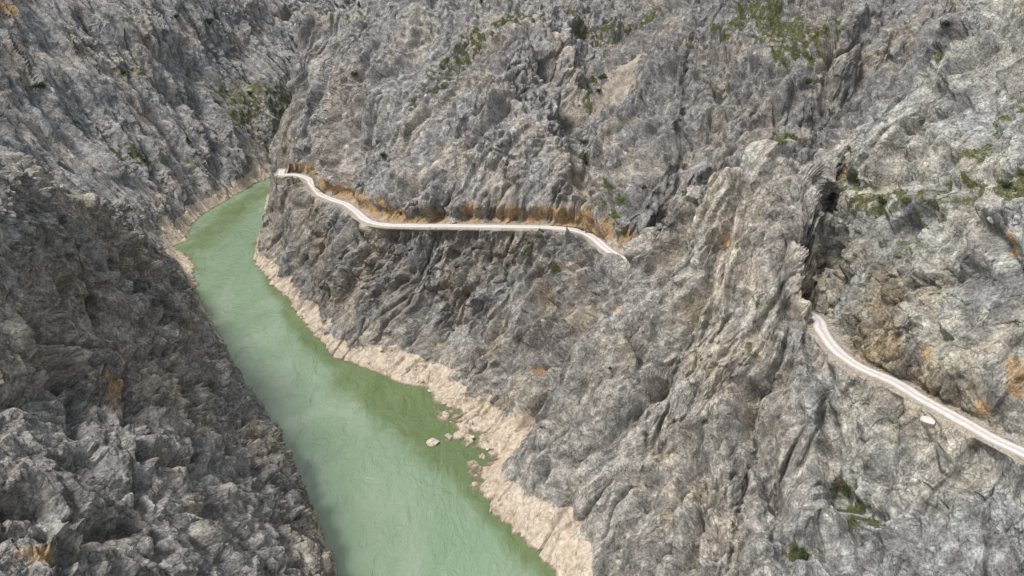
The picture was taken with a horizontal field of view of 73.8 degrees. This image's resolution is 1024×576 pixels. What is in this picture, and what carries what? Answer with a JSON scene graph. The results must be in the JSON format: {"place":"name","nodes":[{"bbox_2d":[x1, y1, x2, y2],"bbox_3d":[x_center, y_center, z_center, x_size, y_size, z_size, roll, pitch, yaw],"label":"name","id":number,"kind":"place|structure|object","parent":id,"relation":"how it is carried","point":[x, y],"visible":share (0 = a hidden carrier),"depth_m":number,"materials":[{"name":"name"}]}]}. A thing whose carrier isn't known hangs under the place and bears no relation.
{"place":"outdoors","nodes":[
{"label":"outdoors","id":0,"kind":"place"},
{"bbox_2d":[0,156,338,575],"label":"cliff","id":1,"kind":"structure","parent":0,"point":[141,432],"depth_m":149.85,"materials":[{"name":"stone"}]},
{"bbox_2d":[0,0,473,252],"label":"mountainside","id":2,"kind":"structure","parent":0,"point":[79,113],"depth_m":430.51,"materials":[{"name":"stone"}]},
{"bbox_2d":[31,81,48,88],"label":"bush","id":3,"kind":"object","parent":2,"relation":"on","point":[39,85],"visible":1,"depth_m":369.16,"materials":[{"name":"green plant"}]},
{"bbox_2d":[204,18,213,24],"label":"bush","id":4,"kind":"object","parent":2,"relation":"on","point":[209,22],"visible":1,"depth_m":503.91,"materials":[{"name":"green plant"}]},
{"bbox_2d":[23,0,1023,561],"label":"grass","id":5,"kind":"structure","parent":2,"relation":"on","point":[749,344],"depth_m":286.07,"materials":[{"name":"green plant"}]},
{"bbox_2d":[186,175,468,445],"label":"river bed","id":6,"kind":"object","parent":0,"point":[377,371],"visible":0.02,"depth_m":301.32,"materials":[{"name":"stone"}]},
{"bbox_2d":[174,175,554,575],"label":"river","id":7,"kind":"structure","parent":0,"point":[390,491],"depth_m":230.07,"materials":[{"name":"liquid"}]},
{"bbox_2d":[426,438,439,446],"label":"boulder","id":8,"kind":"object","parent":7,"relation":"in","point":[432,442],"visible":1,"depth_m":227.16,"materials":[{"name":"stone"}]},
{"bbox_2d":[252,119,641,433],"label":"rock spur","id":9,"kind":"structure","parent":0,"point":[478,321],"depth_m":274.61,"materials":[{"name":"stone"}]},
{"bbox_2d":[531,231,541,236],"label":"bush","id":10,"kind":"object","parent":9,"relation":"on","point":[537,234],"visible":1,"depth_m":260.94,"materials":[{"name":"green plant"}]},
{"bbox_2d":[277,169,624,258],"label":"road","id":11,"kind":"structure","parent":0,"point":[594,239],"depth_m":279.63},
{"bbox_2d":[281,0,981,254],"bbox_3d":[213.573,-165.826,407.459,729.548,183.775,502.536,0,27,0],"label":"mountain","id":12,"kind":"structure","parent":0,"point":[499,128],"depth_m":296.92,"materials":[{"name":"stone"}]},
{"bbox_2d":[597,73,607,79],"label":"bush","id":13,"kind":"object","parent":12,"relation":"on","point":[603,76],"visible":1,"depth_m":319.92,"materials":[{"name":"green plant"}]},
{"bbox_2d":[615,196,627,201],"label":"bush","id":14,"kind":"object","parent":12,"relation":"on","point":[620,198],"visible":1,"depth_m":248.38,"materials":[{"name":"green plant"}]},
{"bbox_2d":[805,78,816,84],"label":"bush","id":15,"kind":"object","parent":12,"relation":"on","point":[808,81],"visible":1,"depth_m":259.85,"materials":[{"name":"green plant"}]},
{"bbox_2d":[940,20,951,25],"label":"bush","id":16,"kind":"object","parent":12,"relation":"on","point":[946,23],"visible":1,"depth_m":225.71,"materials":[{"name":"green plant"}]},
{"bbox_2d":[436,139,840,575],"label":"rock buttress","id":17,"kind":"object","parent":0,"point":[628,464],"visible":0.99,"depth_m":192.50,"materials":[{"name":"stone"}]},
{"bbox_2d":[775,137,788,143],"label":"bush","id":18,"kind":"object","parent":17,"relation":"on","point":[782,141],"visible":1,"depth_m":195.48,"materials":[{"name":"green plant"}]},
{"bbox_2d":[755,317,1023,575],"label":"cliff","id":19,"kind":"structure","parent":0,"point":[943,496],"depth_m":153.17,"materials":[{"name":"stone"}]},
{"bbox_2d":[794,547,809,559],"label":"bush","id":20,"kind":"object","parent":19,"relation":"on","point":[801,555],"visible":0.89,"depth_m":156.93,"materials":[{"name":"green plant"}]},
{"bbox_2d":[846,505,856,513],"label":"bush","id":21,"kind":"object","parent":19,"relation":"on","point":[850,509],"visible":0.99,"depth_m":160.31,"materials":[{"name":"green plant"}]},
{"bbox_2d":[920,416,935,425],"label":"boulder","id":22,"kind":"object","parent":19,"relation":"on","point":[927,420],"visible":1,"depth_m":153.47,"materials":[{"name":"stone"}]},
{"bbox_2d":[802,0,1023,446],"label":"canyon wall","id":23,"kind":"structure","parent":0,"point":[940,310],"depth_m":171.80,"materials":[{"name":"stone"}]},
{"bbox_2d":[876,196,886,203],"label":"bush","id":24,"kind":"object","parent":23,"relation":"on","point":[881,200],"visible":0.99,"depth_m":183.39,"materials":[{"name":"green plant"}]},
{"bbox_2d":[899,196,912,203],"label":"bush","id":25,"kind":"object","parent":23,"relation":"on","point":[904,200],"visible":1,"depth_m":175.00,"materials":[{"name":"green plant"}]},
{"bbox_2d":[998,179,1012,188],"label":"bush","id":26,"kind":"object","parent":23,"relation":"on","point":[1005,184],"visible":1,"depth_m":154.81,"materials":[{"name":"green plant"}]},
{"bbox_2d":[811,311,1023,458],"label":"road","id":27,"kind":"structure","parent":0,"point":[824,335],"depth_m":161.00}
]}

